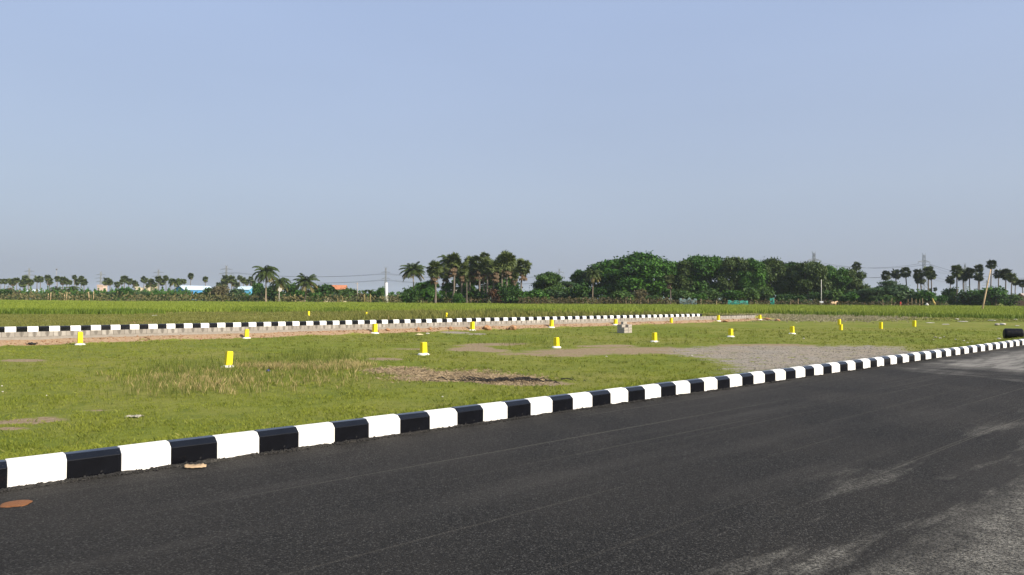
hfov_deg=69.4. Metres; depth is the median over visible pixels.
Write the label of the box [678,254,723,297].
rain tree
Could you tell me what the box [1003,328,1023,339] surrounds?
tar drum
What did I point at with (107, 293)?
shrub
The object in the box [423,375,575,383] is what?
burnt twigs
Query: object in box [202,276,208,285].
palmyra palm
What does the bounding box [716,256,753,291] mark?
rain tree
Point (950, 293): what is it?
shrub
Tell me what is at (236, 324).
kerb stone
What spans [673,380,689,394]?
kerb stone
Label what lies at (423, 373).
fallen straw
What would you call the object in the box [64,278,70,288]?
palmyra palm
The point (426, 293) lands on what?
shrub
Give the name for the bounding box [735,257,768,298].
broadleaf tree
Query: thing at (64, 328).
kerb stone
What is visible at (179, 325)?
kerb stone
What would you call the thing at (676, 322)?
spoil clods
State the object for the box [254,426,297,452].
kerb stone
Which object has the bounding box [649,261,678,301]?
rain tree
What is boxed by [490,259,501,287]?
palmyra palm
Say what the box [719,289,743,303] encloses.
shrub
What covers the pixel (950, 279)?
palmyra palm
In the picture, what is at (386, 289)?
white pillar
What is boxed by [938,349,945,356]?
kerb stone
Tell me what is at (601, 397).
kerb stone
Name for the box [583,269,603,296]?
coconut palm
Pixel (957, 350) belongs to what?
kerb stone
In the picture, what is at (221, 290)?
shrub
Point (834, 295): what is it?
shrub
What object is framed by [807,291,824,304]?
shrub
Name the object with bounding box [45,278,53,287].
palmyra palm
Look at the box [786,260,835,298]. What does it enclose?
rain tree
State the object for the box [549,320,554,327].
marker post
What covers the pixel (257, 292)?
shrub
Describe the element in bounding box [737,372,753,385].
kerb stone
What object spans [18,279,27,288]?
palmyra palm
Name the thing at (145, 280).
palmyra palm
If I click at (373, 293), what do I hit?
shrub
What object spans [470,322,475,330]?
marker post
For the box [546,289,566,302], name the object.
shrub
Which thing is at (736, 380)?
kerb stone
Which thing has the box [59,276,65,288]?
palmyra palm
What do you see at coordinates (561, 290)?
shrub
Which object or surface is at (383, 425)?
kerb stone
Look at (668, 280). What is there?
palmyra palm
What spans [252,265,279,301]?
coconut palm
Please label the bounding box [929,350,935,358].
kerb stone
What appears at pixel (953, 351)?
kerb stone
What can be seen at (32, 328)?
kerb stone
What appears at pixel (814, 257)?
pylon
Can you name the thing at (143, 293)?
shrub
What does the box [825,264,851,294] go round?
broadleaf tree
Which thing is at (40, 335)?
curb
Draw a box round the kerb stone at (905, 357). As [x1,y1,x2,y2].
[898,354,908,362]
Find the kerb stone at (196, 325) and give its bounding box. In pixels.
[192,323,200,327]
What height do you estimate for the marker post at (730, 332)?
0.527 m
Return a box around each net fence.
[679,297,696,304]
[728,300,747,304]
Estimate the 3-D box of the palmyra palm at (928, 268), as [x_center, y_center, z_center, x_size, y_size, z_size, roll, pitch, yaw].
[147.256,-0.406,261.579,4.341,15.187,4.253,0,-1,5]
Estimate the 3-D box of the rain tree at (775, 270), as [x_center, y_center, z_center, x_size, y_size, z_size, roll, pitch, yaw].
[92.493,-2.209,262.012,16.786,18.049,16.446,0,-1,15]
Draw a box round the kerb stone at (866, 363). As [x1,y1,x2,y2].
[859,358,869,367]
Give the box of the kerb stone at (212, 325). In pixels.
[209,323,216,327]
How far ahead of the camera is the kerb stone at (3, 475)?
6.27 m
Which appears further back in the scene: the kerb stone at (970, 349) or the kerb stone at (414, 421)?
the kerb stone at (970, 349)
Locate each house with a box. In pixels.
[97,285,106,290]
[324,285,347,301]
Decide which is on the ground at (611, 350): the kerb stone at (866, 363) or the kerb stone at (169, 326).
the kerb stone at (866, 363)
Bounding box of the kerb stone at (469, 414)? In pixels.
[451,404,482,424]
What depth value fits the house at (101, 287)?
467.53 m
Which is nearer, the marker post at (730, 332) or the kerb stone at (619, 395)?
the kerb stone at (619, 395)
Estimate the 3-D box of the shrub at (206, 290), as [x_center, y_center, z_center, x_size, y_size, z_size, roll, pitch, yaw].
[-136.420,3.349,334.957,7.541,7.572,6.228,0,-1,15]
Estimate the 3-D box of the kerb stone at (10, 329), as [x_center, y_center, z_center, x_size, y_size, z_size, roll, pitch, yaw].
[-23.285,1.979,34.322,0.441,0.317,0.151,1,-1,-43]
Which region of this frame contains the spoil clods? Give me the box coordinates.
[0,318,770,346]
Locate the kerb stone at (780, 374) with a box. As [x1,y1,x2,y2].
[773,369,785,380]
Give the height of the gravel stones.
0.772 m
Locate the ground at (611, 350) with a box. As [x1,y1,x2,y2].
[0,299,1023,453]
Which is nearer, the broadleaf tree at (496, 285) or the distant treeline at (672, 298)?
the broadleaf tree at (496, 285)
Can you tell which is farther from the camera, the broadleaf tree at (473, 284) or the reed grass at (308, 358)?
the broadleaf tree at (473, 284)
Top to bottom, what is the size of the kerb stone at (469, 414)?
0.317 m
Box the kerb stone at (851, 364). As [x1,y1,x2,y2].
[846,360,854,369]
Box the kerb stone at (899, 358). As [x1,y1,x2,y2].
[894,355,902,362]
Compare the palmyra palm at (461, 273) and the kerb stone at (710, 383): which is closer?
the kerb stone at (710, 383)
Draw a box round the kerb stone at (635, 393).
[623,386,644,400]
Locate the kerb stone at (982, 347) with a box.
[977,344,984,350]
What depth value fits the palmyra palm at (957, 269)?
244.57 m
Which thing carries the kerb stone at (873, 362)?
on the ground at (611, 350)
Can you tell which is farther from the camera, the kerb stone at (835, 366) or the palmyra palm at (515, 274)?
the palmyra palm at (515, 274)
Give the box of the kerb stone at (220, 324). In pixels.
[217,323,224,326]
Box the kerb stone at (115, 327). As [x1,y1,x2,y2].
[111,325,119,329]
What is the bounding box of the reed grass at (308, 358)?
[65,332,573,401]
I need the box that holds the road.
[0,346,1023,574]
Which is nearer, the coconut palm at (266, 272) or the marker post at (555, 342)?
the marker post at (555, 342)
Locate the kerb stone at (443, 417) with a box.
[425,408,456,428]
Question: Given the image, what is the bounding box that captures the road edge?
[3,345,1023,490]
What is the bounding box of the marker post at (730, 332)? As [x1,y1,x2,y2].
[727,329,734,336]
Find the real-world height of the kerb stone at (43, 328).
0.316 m
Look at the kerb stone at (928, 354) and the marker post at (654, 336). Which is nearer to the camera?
the kerb stone at (928, 354)
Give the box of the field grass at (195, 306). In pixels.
[0,299,1023,316]
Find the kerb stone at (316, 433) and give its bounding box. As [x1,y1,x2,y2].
[295,422,334,446]
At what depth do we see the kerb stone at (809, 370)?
16.41 m
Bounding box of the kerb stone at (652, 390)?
[639,384,660,398]
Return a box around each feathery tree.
[560,280,575,288]
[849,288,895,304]
[877,280,907,305]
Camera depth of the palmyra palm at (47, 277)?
446.79 m
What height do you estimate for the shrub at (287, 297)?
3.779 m
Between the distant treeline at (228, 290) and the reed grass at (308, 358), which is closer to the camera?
the reed grass at (308, 358)
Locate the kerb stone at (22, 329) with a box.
[16,326,26,331]
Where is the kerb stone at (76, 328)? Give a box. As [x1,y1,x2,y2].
[70,325,80,330]
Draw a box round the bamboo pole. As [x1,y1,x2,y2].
[982,269,990,308]
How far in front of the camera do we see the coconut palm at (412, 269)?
244.07 m
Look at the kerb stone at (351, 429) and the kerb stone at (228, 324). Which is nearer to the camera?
the kerb stone at (351, 429)
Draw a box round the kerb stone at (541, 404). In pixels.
[525,396,551,414]
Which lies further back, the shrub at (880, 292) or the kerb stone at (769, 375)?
the shrub at (880, 292)
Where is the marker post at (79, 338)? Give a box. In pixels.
[74,332,84,344]
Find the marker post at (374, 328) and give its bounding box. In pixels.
[371,324,378,333]
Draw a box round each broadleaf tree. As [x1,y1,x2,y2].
[408,282,428,301]
[423,280,439,290]
[440,282,458,301]
[451,275,480,298]
[475,265,522,298]
[529,271,566,295]
[569,269,590,294]
[674,258,697,293]
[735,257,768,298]
[772,261,802,294]
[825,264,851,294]
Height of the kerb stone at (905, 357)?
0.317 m
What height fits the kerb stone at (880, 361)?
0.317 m
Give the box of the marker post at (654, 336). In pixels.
[650,332,657,341]
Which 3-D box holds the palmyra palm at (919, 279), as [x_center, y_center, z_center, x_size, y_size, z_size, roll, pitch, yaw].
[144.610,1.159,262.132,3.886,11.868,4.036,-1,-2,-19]
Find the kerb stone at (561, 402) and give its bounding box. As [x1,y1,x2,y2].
[547,394,572,411]
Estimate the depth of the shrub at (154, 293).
357.66 m
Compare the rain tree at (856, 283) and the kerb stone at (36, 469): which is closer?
the kerb stone at (36, 469)
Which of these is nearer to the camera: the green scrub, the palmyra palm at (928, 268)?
the palmyra palm at (928, 268)
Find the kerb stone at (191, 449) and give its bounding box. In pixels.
[167,435,216,463]
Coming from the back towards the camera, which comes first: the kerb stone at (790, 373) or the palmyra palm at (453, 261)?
the palmyra palm at (453, 261)
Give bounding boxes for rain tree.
[579,261,630,298]
[591,250,672,302]
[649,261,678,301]
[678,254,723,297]
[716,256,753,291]
[758,256,792,296]
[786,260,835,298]
[841,267,870,293]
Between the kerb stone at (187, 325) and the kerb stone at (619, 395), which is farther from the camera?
the kerb stone at (187, 325)
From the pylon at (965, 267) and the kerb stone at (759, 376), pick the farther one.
the pylon at (965, 267)
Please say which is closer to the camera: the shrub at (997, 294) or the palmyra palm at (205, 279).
the shrub at (997, 294)
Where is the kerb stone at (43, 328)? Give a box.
[38,326,48,331]
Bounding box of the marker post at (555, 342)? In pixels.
[552,337,560,347]
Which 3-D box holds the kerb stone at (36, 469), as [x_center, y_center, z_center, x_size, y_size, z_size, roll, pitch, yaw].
[-4.173,1.640,6.483,0.441,0.317,0.150,2,-2,-43]
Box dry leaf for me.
[184,463,205,467]
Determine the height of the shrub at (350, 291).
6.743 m
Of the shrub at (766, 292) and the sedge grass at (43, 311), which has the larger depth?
the shrub at (766, 292)
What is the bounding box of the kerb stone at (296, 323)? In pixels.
[292,321,299,325]
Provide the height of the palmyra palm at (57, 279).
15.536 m
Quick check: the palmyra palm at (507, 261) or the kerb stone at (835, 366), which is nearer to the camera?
the kerb stone at (835, 366)
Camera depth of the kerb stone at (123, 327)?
37.58 m
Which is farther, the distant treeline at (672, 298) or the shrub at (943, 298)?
the distant treeline at (672, 298)
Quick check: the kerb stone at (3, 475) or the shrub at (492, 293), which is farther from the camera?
the shrub at (492, 293)
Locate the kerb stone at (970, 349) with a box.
[966,346,972,352]
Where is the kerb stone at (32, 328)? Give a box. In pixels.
[27,326,37,331]
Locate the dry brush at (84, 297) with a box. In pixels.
[0,289,401,302]
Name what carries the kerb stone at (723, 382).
on the ground at (611, 350)
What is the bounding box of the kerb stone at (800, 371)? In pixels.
[790,366,804,377]
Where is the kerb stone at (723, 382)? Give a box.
[715,376,729,388]
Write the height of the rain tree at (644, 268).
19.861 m
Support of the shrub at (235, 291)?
on the ground at (611, 350)
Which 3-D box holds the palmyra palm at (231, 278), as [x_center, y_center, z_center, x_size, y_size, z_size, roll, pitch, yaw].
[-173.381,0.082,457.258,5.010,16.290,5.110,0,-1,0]
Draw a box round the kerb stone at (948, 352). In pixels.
[944,348,950,355]
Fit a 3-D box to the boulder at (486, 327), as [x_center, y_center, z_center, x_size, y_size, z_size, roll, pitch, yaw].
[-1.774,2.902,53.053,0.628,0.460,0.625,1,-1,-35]
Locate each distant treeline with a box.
[21,289,399,298]
[440,293,812,301]
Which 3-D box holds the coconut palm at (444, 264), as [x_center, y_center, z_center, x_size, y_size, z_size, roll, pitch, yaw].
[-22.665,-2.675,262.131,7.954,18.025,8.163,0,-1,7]
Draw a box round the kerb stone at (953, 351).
[947,348,955,355]
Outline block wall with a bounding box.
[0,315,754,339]
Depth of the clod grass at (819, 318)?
90.68 m
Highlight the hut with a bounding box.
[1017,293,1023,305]
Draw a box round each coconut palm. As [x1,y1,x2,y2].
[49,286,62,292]
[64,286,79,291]
[168,278,181,287]
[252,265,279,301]
[269,277,290,300]
[292,273,319,301]
[399,261,425,288]
[437,255,446,266]
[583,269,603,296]
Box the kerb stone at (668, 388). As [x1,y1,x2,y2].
[654,382,675,396]
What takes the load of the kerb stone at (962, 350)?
on the ground at (611, 350)
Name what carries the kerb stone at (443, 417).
on the ground at (611, 350)
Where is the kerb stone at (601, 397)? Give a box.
[586,389,610,406]
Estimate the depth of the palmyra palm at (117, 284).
450.49 m
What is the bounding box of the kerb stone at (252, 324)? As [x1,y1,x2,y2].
[248,322,255,326]
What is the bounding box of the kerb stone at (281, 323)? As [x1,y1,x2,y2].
[278,322,285,325]
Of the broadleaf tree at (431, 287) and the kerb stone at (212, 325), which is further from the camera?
the broadleaf tree at (431, 287)
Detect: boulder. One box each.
[483,325,491,329]
[509,325,516,329]
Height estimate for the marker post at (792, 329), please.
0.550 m
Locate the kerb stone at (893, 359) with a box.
[888,355,896,363]
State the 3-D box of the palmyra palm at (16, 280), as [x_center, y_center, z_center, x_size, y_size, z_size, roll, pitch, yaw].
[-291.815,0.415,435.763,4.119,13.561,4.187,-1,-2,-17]
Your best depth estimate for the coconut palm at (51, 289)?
399.03 m
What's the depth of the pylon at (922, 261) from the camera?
609.83 m
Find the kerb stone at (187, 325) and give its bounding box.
[183,323,192,327]
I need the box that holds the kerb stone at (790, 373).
[781,368,795,378]
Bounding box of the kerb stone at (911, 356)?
[905,353,914,361]
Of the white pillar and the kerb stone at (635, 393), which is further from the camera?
the white pillar
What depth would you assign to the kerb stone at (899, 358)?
20.06 m
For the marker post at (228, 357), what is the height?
0.555 m
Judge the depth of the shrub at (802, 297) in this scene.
243.90 m
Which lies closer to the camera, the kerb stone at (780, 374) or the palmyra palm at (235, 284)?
the kerb stone at (780, 374)
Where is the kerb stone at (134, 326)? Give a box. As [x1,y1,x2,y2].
[129,324,138,328]
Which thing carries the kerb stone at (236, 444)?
on the ground at (611, 350)
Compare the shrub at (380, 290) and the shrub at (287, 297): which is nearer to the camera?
the shrub at (380, 290)
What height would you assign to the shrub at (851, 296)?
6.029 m
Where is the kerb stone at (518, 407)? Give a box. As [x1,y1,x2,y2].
[501,399,529,417]
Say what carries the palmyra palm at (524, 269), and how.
on the ground at (611, 350)
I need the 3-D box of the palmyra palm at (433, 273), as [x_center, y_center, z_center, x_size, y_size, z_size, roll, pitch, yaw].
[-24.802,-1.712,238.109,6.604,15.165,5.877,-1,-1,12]
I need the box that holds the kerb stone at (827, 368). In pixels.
[820,363,831,373]
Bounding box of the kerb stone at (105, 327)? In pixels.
[101,325,110,329]
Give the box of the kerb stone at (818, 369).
[809,364,822,374]
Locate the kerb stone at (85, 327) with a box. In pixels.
[80,325,90,330]
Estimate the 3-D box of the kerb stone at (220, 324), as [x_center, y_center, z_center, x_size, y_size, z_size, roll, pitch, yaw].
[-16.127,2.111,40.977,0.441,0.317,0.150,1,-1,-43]
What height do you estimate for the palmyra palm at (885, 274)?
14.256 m
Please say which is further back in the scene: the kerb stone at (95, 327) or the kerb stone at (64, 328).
the kerb stone at (95, 327)
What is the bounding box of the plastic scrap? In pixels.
[126,415,143,417]
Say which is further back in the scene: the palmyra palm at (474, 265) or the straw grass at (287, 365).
the palmyra palm at (474, 265)
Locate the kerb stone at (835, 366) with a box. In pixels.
[828,362,839,372]
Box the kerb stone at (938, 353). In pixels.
[934,350,940,357]
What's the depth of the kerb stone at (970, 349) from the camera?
24.28 m
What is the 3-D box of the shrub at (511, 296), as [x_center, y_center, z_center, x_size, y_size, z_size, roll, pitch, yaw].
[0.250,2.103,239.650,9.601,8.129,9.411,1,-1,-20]
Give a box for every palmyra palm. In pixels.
[2,279,8,288]
[9,278,15,288]
[13,277,19,289]
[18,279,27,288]
[24,278,31,290]
[37,275,43,288]
[44,274,51,288]
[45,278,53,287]
[54,276,60,287]
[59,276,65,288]
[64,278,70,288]
[80,278,88,291]
[101,278,110,285]
[106,279,113,285]
[113,281,119,287]
[120,275,127,287]
[125,278,132,285]
[140,276,147,289]
[147,278,153,291]
[150,282,157,290]
[155,276,162,288]
[159,279,166,285]
[188,273,193,285]
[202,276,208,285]
[227,275,234,289]
[230,279,237,287]
[240,277,246,285]
[426,260,443,302]
[440,266,451,296]
[444,252,461,302]
[455,261,470,302]
[463,255,475,302]
[464,276,469,302]
[470,255,483,290]
[476,255,494,302]
[479,252,488,292]
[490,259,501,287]
[495,255,505,300]
[497,250,517,287]
[509,267,519,285]
[515,258,531,290]
[663,274,674,303]
[852,261,861,271]
[881,270,890,280]
[889,269,900,280]
[899,267,911,286]
[913,269,922,291]
[914,274,925,288]
[922,265,934,290]
[925,270,937,291]
[945,275,955,287]
[950,265,962,301]
[957,269,968,291]
[963,267,974,289]
[973,271,983,289]
[974,264,984,288]
[985,259,997,285]
[992,268,1001,305]
[998,268,1011,291]
[1006,272,1017,294]
[1017,279,1023,292]
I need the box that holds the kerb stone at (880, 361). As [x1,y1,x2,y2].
[873,357,883,365]
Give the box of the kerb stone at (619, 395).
[605,387,627,403]
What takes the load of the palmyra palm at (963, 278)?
on the ground at (611, 350)
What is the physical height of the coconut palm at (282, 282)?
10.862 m
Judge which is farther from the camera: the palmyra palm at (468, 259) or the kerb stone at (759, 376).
the palmyra palm at (468, 259)
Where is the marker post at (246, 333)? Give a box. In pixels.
[243,329,249,338]
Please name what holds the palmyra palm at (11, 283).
on the ground at (611, 350)
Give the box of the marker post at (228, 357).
[221,351,232,367]
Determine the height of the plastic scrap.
0.048 m
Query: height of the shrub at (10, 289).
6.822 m
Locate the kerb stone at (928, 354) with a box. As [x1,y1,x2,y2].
[922,351,930,358]
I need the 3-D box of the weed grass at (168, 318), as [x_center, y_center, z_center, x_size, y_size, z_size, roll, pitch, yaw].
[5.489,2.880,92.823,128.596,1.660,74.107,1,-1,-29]
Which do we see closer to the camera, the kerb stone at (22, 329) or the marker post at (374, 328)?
the kerb stone at (22, 329)
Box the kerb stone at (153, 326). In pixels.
[148,324,157,328]
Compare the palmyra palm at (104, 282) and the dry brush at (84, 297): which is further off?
the palmyra palm at (104, 282)
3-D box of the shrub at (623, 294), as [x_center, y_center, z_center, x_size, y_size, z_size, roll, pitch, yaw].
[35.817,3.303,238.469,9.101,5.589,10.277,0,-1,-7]
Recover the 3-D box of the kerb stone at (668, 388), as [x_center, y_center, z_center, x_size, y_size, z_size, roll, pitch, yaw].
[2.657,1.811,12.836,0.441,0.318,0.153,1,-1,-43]
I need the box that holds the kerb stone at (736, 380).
[724,374,741,386]
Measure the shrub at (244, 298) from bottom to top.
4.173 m
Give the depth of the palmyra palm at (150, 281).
446.52 m
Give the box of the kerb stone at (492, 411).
[478,401,506,420]
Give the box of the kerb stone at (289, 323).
[286,321,292,325]
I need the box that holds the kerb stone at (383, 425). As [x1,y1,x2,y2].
[363,414,399,436]
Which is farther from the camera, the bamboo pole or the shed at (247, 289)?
the shed at (247, 289)
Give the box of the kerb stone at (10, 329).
[5,327,15,331]
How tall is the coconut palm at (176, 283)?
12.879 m
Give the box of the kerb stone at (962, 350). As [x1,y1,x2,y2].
[958,347,964,354]
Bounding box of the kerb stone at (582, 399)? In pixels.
[569,392,591,408]
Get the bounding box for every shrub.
[0,289,12,299]
[6,287,21,299]
[78,291,95,299]
[97,292,117,299]
[113,287,134,300]
[133,291,148,299]
[147,292,164,300]
[160,293,182,299]
[190,292,206,300]
[203,287,216,300]
[209,285,230,299]
[227,286,244,300]
[235,294,251,300]
[249,282,264,300]
[252,288,270,299]
[261,285,284,300]
[279,294,294,301]
[284,282,301,295]
[289,290,308,301]
[304,292,325,301]
[305,283,335,299]
[328,293,344,300]
[335,287,356,300]
[351,293,366,301]
[367,291,378,301]
[377,286,384,301]
[399,285,419,302]
[418,288,441,302]
[437,294,449,302]
[451,293,465,302]
[465,289,487,302]
[487,288,502,303]
[496,283,529,303]
[496,287,518,303]
[519,289,530,303]
[528,288,550,302]
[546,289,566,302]
[552,285,572,303]
[567,279,590,303]
[596,293,612,303]
[610,289,635,303]
[632,288,648,303]
[644,294,663,304]
[668,289,694,303]
[691,292,707,303]
[696,288,721,304]
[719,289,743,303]
[736,287,759,304]
[758,285,775,303]
[774,293,794,303]
[791,294,809,304]
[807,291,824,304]
[822,287,843,304]
[840,289,861,304]
[854,286,888,303]
[867,294,897,304]
[882,284,918,303]
[894,297,911,304]
[910,289,936,304]
[935,294,948,304]
[941,287,958,304]
[954,294,977,305]
[956,287,1001,305]
[975,285,1008,305]
[1001,293,1023,306]
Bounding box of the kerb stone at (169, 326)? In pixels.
[166,324,174,328]
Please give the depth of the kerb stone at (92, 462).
6.74 m
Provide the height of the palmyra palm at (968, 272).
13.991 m
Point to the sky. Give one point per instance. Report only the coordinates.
(139, 138)
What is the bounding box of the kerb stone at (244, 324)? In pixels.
[241,322,248,326]
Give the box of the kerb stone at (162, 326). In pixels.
[157,324,166,328]
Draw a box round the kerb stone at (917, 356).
[913,352,919,360]
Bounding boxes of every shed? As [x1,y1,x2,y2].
[173,285,210,292]
[237,286,251,294]
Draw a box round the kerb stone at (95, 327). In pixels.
[91,325,100,329]
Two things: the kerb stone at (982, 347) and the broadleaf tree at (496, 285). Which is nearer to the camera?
the kerb stone at (982, 347)
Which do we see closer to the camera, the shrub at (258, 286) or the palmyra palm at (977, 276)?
the palmyra palm at (977, 276)
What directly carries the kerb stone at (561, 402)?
on the ground at (611, 350)
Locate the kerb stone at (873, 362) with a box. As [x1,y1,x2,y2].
[866,358,876,366]
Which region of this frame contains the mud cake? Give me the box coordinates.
[0,500,32,507]
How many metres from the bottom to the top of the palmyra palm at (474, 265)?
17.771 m
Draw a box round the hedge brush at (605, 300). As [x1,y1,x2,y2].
[417,296,947,305]
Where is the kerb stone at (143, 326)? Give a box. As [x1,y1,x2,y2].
[139,324,148,328]
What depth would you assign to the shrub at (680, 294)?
236.73 m
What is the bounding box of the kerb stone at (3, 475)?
[0,460,6,488]
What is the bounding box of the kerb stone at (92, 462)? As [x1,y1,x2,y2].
[64,446,120,478]
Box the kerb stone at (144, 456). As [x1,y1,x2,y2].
[117,440,170,470]
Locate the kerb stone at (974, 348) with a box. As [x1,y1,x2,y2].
[970,345,976,351]
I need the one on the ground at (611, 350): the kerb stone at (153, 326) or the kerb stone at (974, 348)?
the kerb stone at (974, 348)
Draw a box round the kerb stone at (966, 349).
[962,346,968,353]
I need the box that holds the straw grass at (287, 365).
[95,356,388,394]
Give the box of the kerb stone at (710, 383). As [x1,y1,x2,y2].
[699,377,716,390]
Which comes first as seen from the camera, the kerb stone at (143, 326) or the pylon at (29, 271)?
the kerb stone at (143, 326)
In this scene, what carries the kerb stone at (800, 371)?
on the ground at (611, 350)
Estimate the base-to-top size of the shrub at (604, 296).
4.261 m
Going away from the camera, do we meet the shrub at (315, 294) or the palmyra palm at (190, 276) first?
the shrub at (315, 294)
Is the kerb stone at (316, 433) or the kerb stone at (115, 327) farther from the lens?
the kerb stone at (115, 327)
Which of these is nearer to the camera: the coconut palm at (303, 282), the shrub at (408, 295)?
the shrub at (408, 295)
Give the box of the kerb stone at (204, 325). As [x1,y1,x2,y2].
[201,323,208,327]
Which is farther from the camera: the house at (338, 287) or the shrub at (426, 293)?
the house at (338, 287)
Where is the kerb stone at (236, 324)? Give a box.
[233,322,240,326]
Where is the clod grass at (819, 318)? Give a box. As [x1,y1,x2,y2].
[719,313,948,322]
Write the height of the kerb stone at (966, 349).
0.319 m
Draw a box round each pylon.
[22,267,34,288]
[382,267,389,287]
[807,252,819,299]
[919,253,928,290]
[962,264,966,291]
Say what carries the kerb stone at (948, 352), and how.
on the ground at (611, 350)
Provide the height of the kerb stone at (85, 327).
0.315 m
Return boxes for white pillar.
[385,283,387,301]
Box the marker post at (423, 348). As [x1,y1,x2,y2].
[418,342,428,354]
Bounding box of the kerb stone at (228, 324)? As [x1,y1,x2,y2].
[225,323,232,326]
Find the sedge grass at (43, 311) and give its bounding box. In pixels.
[0,304,1023,318]
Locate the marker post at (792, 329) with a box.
[788,326,795,333]
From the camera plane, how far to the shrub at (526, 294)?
240.39 m
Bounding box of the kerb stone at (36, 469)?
[5,452,66,486]
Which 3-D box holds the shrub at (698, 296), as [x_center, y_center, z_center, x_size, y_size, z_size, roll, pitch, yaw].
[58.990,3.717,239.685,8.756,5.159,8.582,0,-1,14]
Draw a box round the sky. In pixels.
[0,0,1023,299]
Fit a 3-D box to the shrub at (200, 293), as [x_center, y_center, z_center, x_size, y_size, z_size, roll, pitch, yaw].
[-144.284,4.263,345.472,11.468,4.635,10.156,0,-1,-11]
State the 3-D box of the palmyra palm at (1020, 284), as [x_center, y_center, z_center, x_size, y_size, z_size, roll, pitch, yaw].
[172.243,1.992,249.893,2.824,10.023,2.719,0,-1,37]
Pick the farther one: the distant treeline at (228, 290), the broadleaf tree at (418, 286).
the distant treeline at (228, 290)
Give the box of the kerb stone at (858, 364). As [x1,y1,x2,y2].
[852,359,862,368]
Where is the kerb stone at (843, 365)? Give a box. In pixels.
[837,361,847,371]
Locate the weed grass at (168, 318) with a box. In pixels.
[0,306,1023,326]
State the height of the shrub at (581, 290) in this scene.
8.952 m
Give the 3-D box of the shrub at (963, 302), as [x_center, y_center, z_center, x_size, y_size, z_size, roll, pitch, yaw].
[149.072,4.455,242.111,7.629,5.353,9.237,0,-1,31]
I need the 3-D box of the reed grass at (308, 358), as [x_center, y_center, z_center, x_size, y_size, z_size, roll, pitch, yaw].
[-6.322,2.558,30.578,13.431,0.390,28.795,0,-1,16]
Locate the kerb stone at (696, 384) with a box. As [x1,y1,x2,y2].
[686,378,703,392]
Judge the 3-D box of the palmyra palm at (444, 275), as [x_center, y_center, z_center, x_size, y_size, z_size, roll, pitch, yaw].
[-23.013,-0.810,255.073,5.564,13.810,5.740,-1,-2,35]
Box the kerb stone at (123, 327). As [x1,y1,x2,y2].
[120,324,129,329]
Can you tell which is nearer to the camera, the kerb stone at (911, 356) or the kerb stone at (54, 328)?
the kerb stone at (911, 356)
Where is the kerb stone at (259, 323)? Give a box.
[256,322,263,326]
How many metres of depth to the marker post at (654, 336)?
39.72 m
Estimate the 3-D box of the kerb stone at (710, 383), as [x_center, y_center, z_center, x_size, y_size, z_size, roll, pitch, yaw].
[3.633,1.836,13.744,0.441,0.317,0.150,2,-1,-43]
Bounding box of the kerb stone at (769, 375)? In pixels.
[762,370,775,381]
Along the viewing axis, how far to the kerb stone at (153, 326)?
38.52 m
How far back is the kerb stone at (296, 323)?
43.97 m
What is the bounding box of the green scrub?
[1,286,400,301]
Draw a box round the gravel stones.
[674,345,930,372]
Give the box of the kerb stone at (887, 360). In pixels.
[880,356,890,365]
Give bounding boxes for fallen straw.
[342,365,559,386]
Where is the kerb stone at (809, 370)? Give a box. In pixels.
[801,365,813,376]
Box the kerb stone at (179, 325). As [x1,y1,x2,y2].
[175,324,183,327]
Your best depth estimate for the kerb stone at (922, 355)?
21.27 m
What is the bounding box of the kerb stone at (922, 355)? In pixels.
[918,352,925,359]
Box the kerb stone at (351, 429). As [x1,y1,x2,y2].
[330,418,367,441]
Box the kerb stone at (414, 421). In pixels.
[396,411,429,432]
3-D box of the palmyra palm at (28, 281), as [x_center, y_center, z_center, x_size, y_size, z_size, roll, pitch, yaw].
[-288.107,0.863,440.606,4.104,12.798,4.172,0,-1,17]
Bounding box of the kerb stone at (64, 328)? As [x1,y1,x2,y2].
[60,326,69,330]
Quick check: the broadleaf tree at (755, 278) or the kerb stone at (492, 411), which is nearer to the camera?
the kerb stone at (492, 411)
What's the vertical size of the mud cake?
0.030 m
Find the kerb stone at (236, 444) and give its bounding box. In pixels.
[212,431,258,457]
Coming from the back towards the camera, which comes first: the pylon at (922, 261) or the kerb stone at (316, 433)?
the pylon at (922, 261)
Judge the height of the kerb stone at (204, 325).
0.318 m
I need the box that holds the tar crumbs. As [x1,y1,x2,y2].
[0,359,932,492]
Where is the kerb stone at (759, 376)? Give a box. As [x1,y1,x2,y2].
[748,371,764,383]
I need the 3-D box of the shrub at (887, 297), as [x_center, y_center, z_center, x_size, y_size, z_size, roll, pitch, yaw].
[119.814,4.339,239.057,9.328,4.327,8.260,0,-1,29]
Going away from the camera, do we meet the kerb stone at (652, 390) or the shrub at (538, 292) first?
the kerb stone at (652, 390)
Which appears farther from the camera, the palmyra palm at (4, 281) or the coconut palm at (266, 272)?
the palmyra palm at (4, 281)
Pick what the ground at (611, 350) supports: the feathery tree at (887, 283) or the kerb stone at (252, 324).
the feathery tree at (887, 283)
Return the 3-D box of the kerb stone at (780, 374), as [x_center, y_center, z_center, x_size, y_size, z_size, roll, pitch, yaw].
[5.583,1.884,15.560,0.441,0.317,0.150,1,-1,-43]
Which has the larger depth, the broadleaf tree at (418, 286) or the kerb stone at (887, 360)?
the broadleaf tree at (418, 286)
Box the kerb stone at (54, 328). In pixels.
[49,326,59,330]
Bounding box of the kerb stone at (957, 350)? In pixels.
[953,347,959,354]

